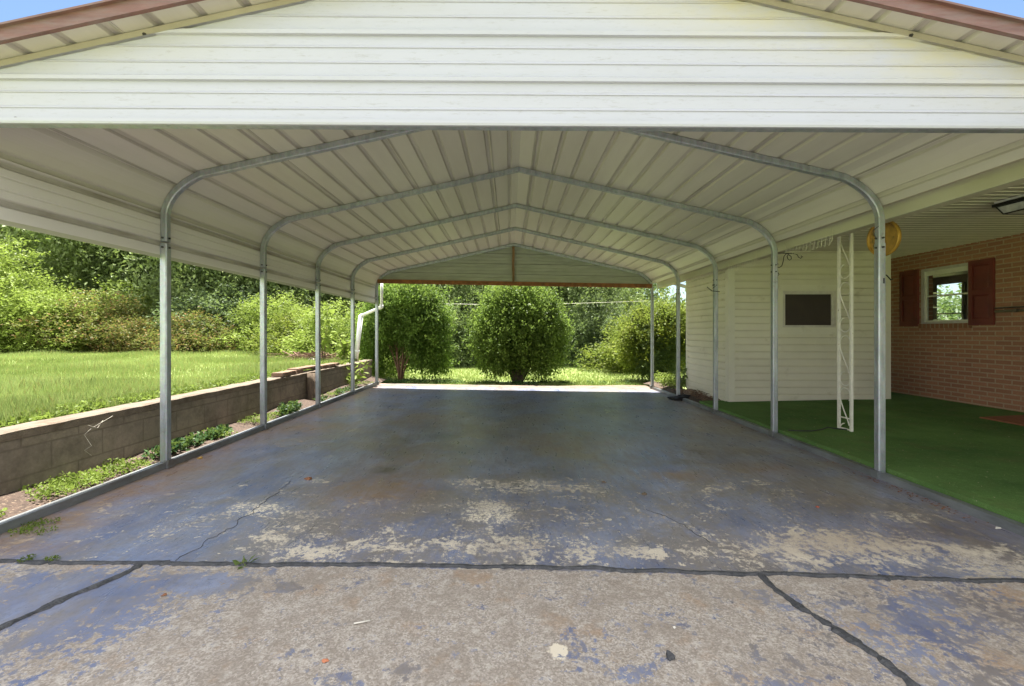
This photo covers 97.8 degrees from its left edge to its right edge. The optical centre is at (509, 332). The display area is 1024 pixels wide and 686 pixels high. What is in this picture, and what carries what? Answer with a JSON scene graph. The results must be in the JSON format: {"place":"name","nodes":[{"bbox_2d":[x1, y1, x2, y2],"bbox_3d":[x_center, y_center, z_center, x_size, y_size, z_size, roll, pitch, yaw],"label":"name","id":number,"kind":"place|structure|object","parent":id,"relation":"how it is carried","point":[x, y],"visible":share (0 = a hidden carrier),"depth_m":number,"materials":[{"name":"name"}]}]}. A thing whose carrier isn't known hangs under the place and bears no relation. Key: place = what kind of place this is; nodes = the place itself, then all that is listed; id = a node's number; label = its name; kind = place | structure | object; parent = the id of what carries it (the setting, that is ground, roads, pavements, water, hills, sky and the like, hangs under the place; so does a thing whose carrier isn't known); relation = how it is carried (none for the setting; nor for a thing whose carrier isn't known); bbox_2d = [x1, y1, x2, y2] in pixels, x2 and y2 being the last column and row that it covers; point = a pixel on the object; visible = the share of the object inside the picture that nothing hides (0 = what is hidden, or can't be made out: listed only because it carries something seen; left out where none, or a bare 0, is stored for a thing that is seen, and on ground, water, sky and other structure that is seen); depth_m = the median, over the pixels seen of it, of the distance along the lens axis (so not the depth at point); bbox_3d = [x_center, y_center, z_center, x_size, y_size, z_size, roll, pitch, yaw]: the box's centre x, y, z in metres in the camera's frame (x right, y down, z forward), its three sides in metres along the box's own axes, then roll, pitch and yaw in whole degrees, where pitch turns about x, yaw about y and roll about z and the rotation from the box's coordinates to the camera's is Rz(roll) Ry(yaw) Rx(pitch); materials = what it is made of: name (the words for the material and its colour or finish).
{"place":"outdoors","nodes":[
{"label":"outdoors","id":0,"kind":"place"},
{"bbox_2d":[0,348,403,426],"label":"lawn grass","id":1,"kind":"structure","parent":0,"point":[78,377],"depth_m":7.22,"materials":[{"name":"green plant"}]},
{"bbox_2d":[3,354,685,416],"bbox_3d":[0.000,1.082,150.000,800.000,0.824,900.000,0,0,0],"label":"lawn","id":2,"kind":"structure","parent":0,"point":[510,383],"depth_m":12.86,"materials":[{"name":"green plant"}]},
{"bbox_2d":[0,226,85,291],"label":"tree","id":3,"kind":"object","parent":2,"relation":"on","point":[12,230],"visible":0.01,"depth_m":21.04,"materials":[{"name":"green plant"}]},
{"bbox_2d":[0,235,107,352],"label":"tree","id":4,"kind":"object","parent":2,"relation":"on","point":[6,294],"visible":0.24,"depth_m":15.56,"materials":[{"name":"green plant"}]},
{"bbox_2d":[0,284,139,352],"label":"bush","id":5,"kind":"object","parent":2,"relation":"on","point":[29,344],"visible":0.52,"depth_m":14.47,"materials":[{"name":"green plant"}]},
{"bbox_2d":[0,287,154,352],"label":"bush","id":6,"kind":"object","parent":2,"relation":"on","point":[117,311],"visible":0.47,"depth_m":15.02,"materials":[{"name":"green plant"}]},
{"bbox_2d":[0,224,179,301],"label":"tree","id":7,"kind":"object","parent":2,"relation":"on","point":[62,252],"visible":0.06,"depth_m":18.97,"materials":[{"name":"green plant"}]},
{"bbox_2d":[9,228,181,319],"bbox_3d":[-17.914,-3.996,21.753,9.142,11.077,7.332,0,0,-33],"label":"tree","id":8,"kind":"object","parent":2,"relation":"on","point":[73,260],"visible":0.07,"depth_m":19.36,"materials":[{"name":"green plant"}]},
{"bbox_2d":[56,274,192,329],"bbox_3d":[-15.435,-0.399,18.811,7.274,3.851,5.917,0,0,10],"label":"bush","id":9,"kind":"object","parent":2,"relation":"on","point":[125,284],"visible":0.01,"depth_m":17.93,"materials":[{"name":"green plant"}]},
{"bbox_2d":[90,312,181,352],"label":"bush","id":10,"kind":"object","parent":2,"relation":"on","point":[128,346],"visible":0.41,"depth_m":14.86,"materials":[{"name":"green plant"}]},
{"bbox_2d":[0,358,358,427],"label":"wall top weeds","id":11,"kind":"object","parent":2,"relation":"on","point":[146,397],"depth_m":4.22,"materials":[{"name":"green plant"}]},
{"bbox_2d":[0,360,372,494],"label":"retaining wall","id":12,"kind":"structure","parent":2,"relation":"on","point":[37,452],"depth_m":3.88,"materials":[{"name":"grey concrete"}]},
{"bbox_2d":[271,369,302,376],"bbox_3d":[-3.441,0.625,6.950,0.177,0.059,0.750,0,0,-3],"label":"plank","id":13,"kind":"object","parent":12,"relation":"on","point":[283,373],"visible":0.96,"depth_m":6.74,"materials":[{"name":"brown wood"}]},
{"bbox_2d":[287,365,314,369],"bbox_3d":[-3.465,0.595,7.550,0.201,0.033,0.850,0,0,0],"label":"plank","id":14,"kind":"object","parent":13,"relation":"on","point":[305,367],"visible":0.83,"depth_m":7.40,"materials":[{"name":"brown wood"}]},
{"bbox_2d":[310,363,339,368],"bbox_3d":[-3.450,0.620,8.350,0.203,0.054,0.950,0,0,2],"label":"plank","id":15,"kind":"object","parent":12,"relation":"on","point":[325,365],"visible":0.69,"depth_m":8.35,"materials":[{"name":"brown wood"}]},
{"bbox_2d":[122,306,254,352],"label":"bush","id":16,"kind":"object","parent":2,"relation":"on","point":[194,341],"visible":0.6,"depth_m":14.84,"materials":[{"name":"green plant"}]},
{"bbox_2d":[77,248,300,326],"bbox_3d":[-13.332,-2.837,20.489,9.011,10.719,9.410,0,0,24],"label":"tree","id":17,"kind":"object","parent":2,"relation":"on","point":[138,285],"visible":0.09,"depth_m":18.38,"materials":[{"name":"green plant"}]},
{"bbox_2d":[141,277,277,350],"bbox_3d":[-11.174,-0.321,17.946,5.479,3.566,6.735,0,0,30],"label":"bush","id":18,"kind":"object","parent":2,"relation":"on","point":[213,306],"visible":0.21,"depth_m":16.68,"materials":[{"name":"green plant"}]},
{"bbox_2d":[138,257,311,313],"bbox_3d":[-13.078,-3.774,21.771,8.707,10.550,6.983,0,0,-4],"label":"tree","id":19,"kind":"object","parent":2,"relation":"on","point":[189,275],"visible":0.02,"depth_m":19.81,"materials":[{"name":"green plant"}]},
{"bbox_2d":[128,262,346,332],"bbox_3d":[-11.271,-2.537,20.954,8.626,9.826,8.260,0,0,-9],"label":"tree","id":20,"kind":"object","parent":2,"relation":"on","point":[270,286],"visible":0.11,"depth_m":18.62,"materials":[{"name":"green plant"}]},
{"bbox_2d":[195,290,343,352],"bbox_3d":[-8.819,-0.139,16.391,5.388,2.853,4.383,0,0,31],"label":"bush","id":21,"kind":"object","parent":2,"relation":"on","point":[248,322],"visible":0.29,"depth_m":15.66,"materials":[{"name":"green plant"}]},
{"bbox_2d":[232,305,348,358],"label":"bush","id":22,"kind":"object","parent":2,"relation":"on","point":[273,342],"visible":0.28,"depth_m":14.39,"materials":[{"name":"green plant"}]},
{"bbox_2d":[273,351,338,360],"bbox_3d":[-4.956,0.591,10.976,1.876,0.311,1.522,0,0,-23],"label":"stick pile","id":23,"kind":"object","parent":2,"relation":"on","point":[296,355],"visible":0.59,"depth_m":10.82,"materials":[{"name":"brown wood"}]},
{"bbox_2d":[267,285,356,319],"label":"tree","id":24,"kind":"object","parent":2,"relation":"on","point":[327,295],"depth_m":20.64,"materials":[{"name":"green plant"}]},
{"bbox_2d":[307,304,334,358],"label":"sapling","id":25,"kind":"object","parent":2,"relation":"on","point":[328,327],"visible":0.62,"depth_m":10.59,"materials":[{"name":"green plant"}]},
{"bbox_2d":[329,327,350,359],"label":"sapling","id":26,"kind":"object","parent":2,"relation":"on","point":[344,348],"visible":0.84,"depth_m":10.29,"materials":[{"name":"green plant"}]},
{"bbox_2d":[271,297,410,368],"bbox_3d":[-5.367,0.261,14.072,4.383,2.853,5.388,0,0,19],"label":"bush","id":27,"kind":"object","parent":2,"relation":"on","point":[337,323],"visible":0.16,"depth_m":13.35,"materials":[{"name":"green plant"}]},
{"bbox_2d":[29,273,685,305],"bbox_3d":[-7.941,-3.805,36.733,98.030,19.396,22.350,0,0,0],"label":"wood","id":28,"kind":"object","parent":2,"relation":"on","point":[674,298],"depth_m":33.78,"materials":[{"name":"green plant"}]},
{"bbox_2d":[334,343,413,376],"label":"bush","id":29,"kind":"object","parent":2,"relation":"on","point":[385,367],"visible":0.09,"depth_m":13.01,"materials":[{"name":"green plant"}]},
{"bbox_2d":[321,270,442,334],"bbox_3d":[-6.723,-2.124,22.013,7.842,8.933,7.509,0,0,-5],"label":"tree","id":30,"kind":"object","parent":2,"relation":"on","point":[346,303],"visible":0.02,"depth_m":20.30,"materials":[{"name":"green plant"}]},
{"bbox_2d":[345,283,460,380],"bbox_3d":[-2.896,-0.141,12.140,3.179,3.220,2.396,0,0,0],"label":"shrub","id":31,"kind":"object","parent":2,"relation":"on","point":[414,326],"visible":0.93,"depth_m":11.76,"materials":[{"name":"green plant"}]},
{"bbox_2d":[406,296,477,367],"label":"bush","id":32,"kind":"object","parent":2,"relation":"on","point":[457,357],"visible":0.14,"depth_m":18.37,"materials":[{"name":"green plant"}]},
{"bbox_2d":[442,285,492,367],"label":"bush","id":33,"kind":"object","parent":2,"relation":"on","point":[461,304],"visible":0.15,"depth_m":18.79,"materials":[{"name":"green plant"}]},
{"bbox_2d":[443,246,515,313],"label":"tree","id":34,"kind":"object","parent":2,"relation":"on","point":[464,288],"depth_m":21.81,"materials":[{"name":"green plant"}]},
{"bbox_2d":[430,255,532,355],"bbox_3d":[-2.455,-1.293,22.141,7.450,8.486,7.134,0,0,-22],"label":"tree","id":35,"kind":"object","parent":2,"relation":"on","point":[455,293],"visible":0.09,"depth_m":20.24,"materials":[{"name":"green plant"}]},
{"bbox_2d":[456,285,579,383],"bbox_3d":[0.272,-0.093,11.663,3.354,3.308,2.406,0,0,0],"label":"shrub","id":36,"kind":"object","parent":2,"relation":"on","point":[516,330],"visible":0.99,"depth_m":11.27,"materials":[{"name":"green plant"}]},
{"bbox_2d":[558,307,609,366],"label":"bush","id":37,"kind":"object","parent":2,"relation":"on","point":[580,341],"visible":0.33,"depth_m":17.62,"materials":[{"name":"green plant"}]},
{"bbox_2d":[543,253,626,337],"bbox_3d":[2.990,-2.389,21.905,7.401,8.967,5.936,0,0,41],"label":"tree","id":38,"kind":"object","parent":2,"relation":"on","point":[574,290],"visible":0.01,"depth_m":20.26,"materials":[{"name":"green plant"}]},
{"bbox_2d":[538,257,668,357],"bbox_3d":[3.874,-1.094,21.301,8.916,7.678,8.108,0,0,1],"label":"tree","id":39,"kind":"object","parent":2,"relation":"on","point":[575,295],"visible":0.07,"depth_m":19.65,"materials":[{"name":"green plant"}]},
{"bbox_2d":[566,287,648,366],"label":"tree","id":40,"kind":"object","parent":2,"relation":"on","point":[598,311],"visible":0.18,"depth_m":18.01,"materials":[{"name":"green plant"}]},
{"bbox_2d":[589,303,642,368],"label":"bush","id":41,"kind":"object","parent":2,"relation":"on","point":[610,316],"visible":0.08,"depth_m":16.95,"materials":[{"name":"green plant"}]},
{"bbox_2d":[569,313,685,373],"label":"bush","id":42,"kind":"object","parent":2,"relation":"on","point":[605,354],"visible":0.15,"depth_m":15.22,"materials":[{"name":"green plant"}]},
{"bbox_2d":[605,290,685,379],"bbox_3d":[4.435,0.103,12.056,3.710,2.540,2.789,0,0,0],"label":"shrub","id":43,"kind":"object","parent":2,"relation":"on","point":[636,322],"visible":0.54,"depth_m":11.54,"materials":[{"name":"green plant"}]},
{"bbox_2d":[619,273,685,307],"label":"tree","id":44,"kind":"object","parent":2,"relation":"on","point":[662,291],"visible":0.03,"depth_m":22.64,"materials":[{"name":"green plant"}]},
{"bbox_2d":[625,314,685,381],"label":"shrub","id":45,"kind":"object","parent":2,"relation":"on","point":[671,366],"visible":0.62,"depth_m":11.31,"materials":[{"name":"green plant"}]},
{"bbox_2d":[656,158,1023,431],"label":"house","id":46,"kind":"structure","parent":2,"relation":"on","point":[955,300],"depth_m":7.34,"materials":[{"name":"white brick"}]},
{"bbox_2d":[727,258,755,271],"bbox_3d":[3.366,-1.009,6.506,0.032,0.202,0.782,0,0,0],"label":"hook rack","id":47,"kind":"object","parent":46,"relation":"attached to","point":[741,264],"visible":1,"depth_m":6.59,"materials":[{"name":"white metal"}]},
{"bbox_2d":[778,285,836,333],"bbox_3d":[4.935,-0.378,7.362,1.040,0.815,0.036,0,0,0],"label":"window","id":48,"kind":"structure","parent":46,"relation":"in","point":[802,309],"depth_m":7.36,"materials":[{"name":"white paint"}]},
{"bbox_2d":[784,226,832,255],"bbox_3d":[3.366,-1.004,5.072,0.032,0.212,0.800,0,0,0],"label":"hook rack","id":49,"kind":"object","parent":46,"relation":"attached to","point":[810,243],"visible":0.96,"depth_m":5.01,"materials":[{"name":"white metal"}]},
{"bbox_2d":[867,221,901,255],"bbox_3d":[3.853,-1.060,4.600,0.066,0.551,0.370,0,0,-3],"label":"dial","id":50,"kind":"object","parent":46,"relation":"hanging from","point":[893,235],"visible":0.6,"depth_m":4.53,"materials":[{"name":"gold metal"}]},
{"bbox_2d":[921,263,967,323],"bbox_3d":[6.990,-0.602,7.140,0.080,0.915,0.800,0,0,0],"label":"window","id":51,"kind":"structure","parent":46,"relation":"in","point":[944,289],"depth_m":7.16,"materials":[{"name":"glass"}]},
{"bbox_2d":[992,194,1023,214],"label":"porch light","id":52,"kind":"object","parent":46,"relation":"attached to","point":[1012,206],"visible":1,"depth_m":4.46,"materials":[{"name":"white plastic"}]},
{"bbox_2d":[699,392,1023,523],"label":"porch floor","id":53,"kind":"structure","parent":2,"relation":"on","point":[934,452],"depth_m":4.75,"materials":[{"name":"green carpet"}]},
{"bbox_2d":[788,427,846,430],"bbox_3d":[3.605,1.134,5.239,0.675,0.035,0.122,0,0,-2],"label":"power cord","id":54,"kind":"object","parent":53,"relation":"on","point":[818,429],"visible":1,"depth_m":5.22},
{"bbox_2d":[980,415,1023,425],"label":"door mat","id":55,"kind":"object","parent":53,"relation":"on","point":[1015,419],"depth_m":5.57,"materials":[{"name":"brown rubber"}]},
{"bbox_2d":[0,383,1023,685],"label":"carport slab","id":56,"kind":"structure","parent":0,"point":[466,473],"depth_m":2.35,"materials":[{"name":"blue paint"}]},
{"bbox_2d":[17,554,36,562],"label":"weed","id":57,"kind":"object","parent":56,"relation":"on","point":[28,558],"visible":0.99,"depth_m":2.27,"materials":[{"name":"green plant"}]},
{"bbox_2d":[6,517,60,535],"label":"weed","id":58,"kind":"object","parent":56,"relation":"on","point":[35,523],"visible":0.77,"depth_m":2.62,"materials":[{"name":"green plant"}]},
{"bbox_2d":[0,563,142,630],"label":"tar joint","id":59,"kind":"object","parent":56,"relation":"on","point":[54,602],"visible":1,"depth_m":1.97,"materials":[{"name":"black asphalt"}]},
{"bbox_2d":[0,376,385,520],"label":"soil strip","id":60,"kind":"object","parent":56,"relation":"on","point":[15,502],"visible":0.27,"depth_m":3.58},
{"bbox_2d":[0,380,373,516],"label":"ground weeds","id":61,"kind":"object","parent":60,"relation":"on","point":[73,483],"visible":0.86,"depth_m":3.34,"materials":[{"name":"green plant"}]},
{"bbox_2d":[140,385,356,459],"bbox_3d":[-3.091,1.055,6.426,0.352,0.222,5.065,0,0,2],"label":"ground ivy","id":62,"kind":"object","parent":60,"relation":"on","point":[179,443],"visible":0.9,"depth_m":4.69,"materials":[{"name":"green plant"}]},
{"bbox_2d":[306,373,323,400],"bbox_3d":[-3.250,0.933,7.450,0.306,0.525,0.309,0,0,30],"label":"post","id":63,"kind":"object","parent":60,"relation":"on","point":[310,383],"visible":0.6,"depth_m":7.37,"materials":[{"name":"brown concrete"}]},
{"bbox_2d":[340,351,371,384],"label":"sapling","id":64,"kind":"object","parent":60,"relation":"on","point":[357,376],"visible":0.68,"depth_m":9.24,"materials":[{"name":"green plant"}]},
{"bbox_2d":[175,481,290,560],"bbox_3d":[-1.694,1.173,2.909,0.068,0.003,1.228,0,0,0],"label":"hairline crack","id":65,"kind":"object","parent":56,"relation":"on","point":[229,528],"visible":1,"depth_m":2.66,"materials":[{"name":"grey concrete"}]},
{"bbox_2d":[0,0,1023,536],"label":"carport","id":66,"kind":"object","parent":56,"relation":"on","point":[354,150],"visible":1,"depth_m":2.83,"materials":[{"name":"beige paint"}]},
{"bbox_2d":[355,283,382,359],"bbox_3d":[-3.276,-0.211,10.359,0.926,1.971,0.121,0,0,27],"label":"downspout","id":67,"kind":"object","parent":66,"relation":"attached to","point":[359,330],"visible":0.86,"depth_m":10.42,"materials":[{"name":"white plastic"}]},
{"bbox_2d":[778,253,802,267],"bbox_3d":[3.348,-0.866,5.349,0.329,0.186,0.009,0,0,0],"label":"plant bracket","id":68,"kind":"object","parent":66,"relation":"attached to","point":[787,257],"visible":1,"depth_m":5.35,"materials":[{"name":"black metal"}]},
{"bbox_2d":[0,559,1023,583],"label":"tar joint","id":69,"kind":"object","parent":56,"relation":"on","point":[889,578],"visible":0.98,"depth_m":2.26,"materials":[{"name":"black asphalt"}]},
{"bbox_2d":[42,555,59,560],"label":"weed","id":70,"kind":"object","parent":69,"relation":"on","point":[50,559],"visible":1,"depth_m":2.28,"materials":[{"name":"green plant"}]},
{"bbox_2d":[232,554,257,568],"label":"weed","id":71,"kind":"object","parent":69,"relation":"on","point":[235,562],"visible":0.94,"depth_m":2.24,"materials":[{"name":"green plant"}]},
{"bbox_2d":[666,650,674,660],"bbox_3d":[0.595,1.197,1.661,0.031,0.018,0.039,0,0,-20],"label":"tar lump","id":72,"kind":"object","parent":56,"relation":"on","point":[670,655],"visible":1,"depth_m":1.65,"materials":[{"name":"grey asphalt"}]},
{"bbox_2d":[667,394,689,400],"bbox_3d":[3.215,1.204,8.271,0.510,0.100,0.383,0,0,0],"label":"plastic heap","id":73,"kind":"object","parent":56,"relation":"on","point":[678,398],"visible":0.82,"depth_m":8.21,"materials":[{"name":"black plastic"}]},
{"bbox_2d":[648,510,708,541],"bbox_3d":[1.074,1.214,2.835,0.059,0.005,0.523,0,0,-26],"label":"hairline crack","id":74,"kind":"object","parent":56,"relation":"on","point":[680,523],"visible":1,"depth_m":2.83,"materials":[{"name":"grey concrete"}]},
{"bbox_2d":[655,397,988,522],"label":"leaf crumbs","id":75,"kind":"object","parent":56,"relation":"on","point":[907,492],"visible":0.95,"depth_m":3.46,"materials":[{"name":"brown plant"}]},
{"bbox_2d":[757,573,920,685],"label":"tar joint","id":76,"kind":"object","parent":56,"relation":"on","point":[882,660],"visible":1,"depth_m":1.78,"materials":[{"name":"black asphalt"}]},
{"bbox_2d":[0,0,1023,307],"label":"sky","id":77,"kind":"structure","parent":0,"point":[9,9],"materials":[{"name":"blue"}]},
{"bbox_2d":[372,364,685,385],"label":"back grass","id":78,"kind":"structure","parent":0,"point":[471,377],"depth_m":12.76,"materials":[{"name":"green plant"}]},
{"bbox_2d":[474,301,636,304],"bbox_3d":[0.361,-0.827,12.500,7.047,0.120,0.009,0,0,0],"label":"clothes line","id":79,"kind":"object","parent":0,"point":[576,303],"visible":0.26,"depth_m":12.50,"materials":[{"name":"white metal"}]},
{"bbox_2d":[522,385,648,386],"bbox_3d":[0.275,1.250,10.322,6.750,0.001,0.644,0,0,0],"label":"dirt apron","id":80,"kind":"object","parent":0,"point":[602,386],"visible":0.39,"depth_m":10.53,"materials":[{"name":"brown soil"}]},
{"bbox_2d":[643,381,712,402],"bbox_3d":[3.417,1.187,9.100,0.405,0.081,3.300,0,0,0],"label":"planting bed","id":81,"kind":"object","parent":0,"point":[691,397],"visible":0.45,"depth_m":9.07,"materials":[{"name":"brown soil"}]},
{"bbox_2d":[650,370,685,388],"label":"bed weeds","id":82,"kind":"object","parent":81,"relation":"on","point":[666,379],"visible":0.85,"depth_m":9.79,"materials":[{"name":"green plant"}]},
{"bbox_2d":[672,367,687,388],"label":"sapling","id":83,"kind":"object","parent":81,"relation":"on","point":[684,376],"visible":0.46,"depth_m":9.15,"materials":[{"name":"green plant"}]},
{"bbox_2d":[683,388,694,394],"bbox_3d":[3.451,1.127,8.549,0.212,0.106,0.421,0,0,0],"label":"edging stone","id":84,"kind":"object","parent":81,"relation":"on","point":[688,392],"visible":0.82,"depth_m":8.45,"materials":[{"name":"grey stone"}]},
{"bbox_2d":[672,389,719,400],"bbox_3d":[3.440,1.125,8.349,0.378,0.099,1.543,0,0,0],"label":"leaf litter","id":85,"kind":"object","parent":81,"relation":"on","point":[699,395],"visible":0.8,"depth_m":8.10,"materials":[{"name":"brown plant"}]}
]}

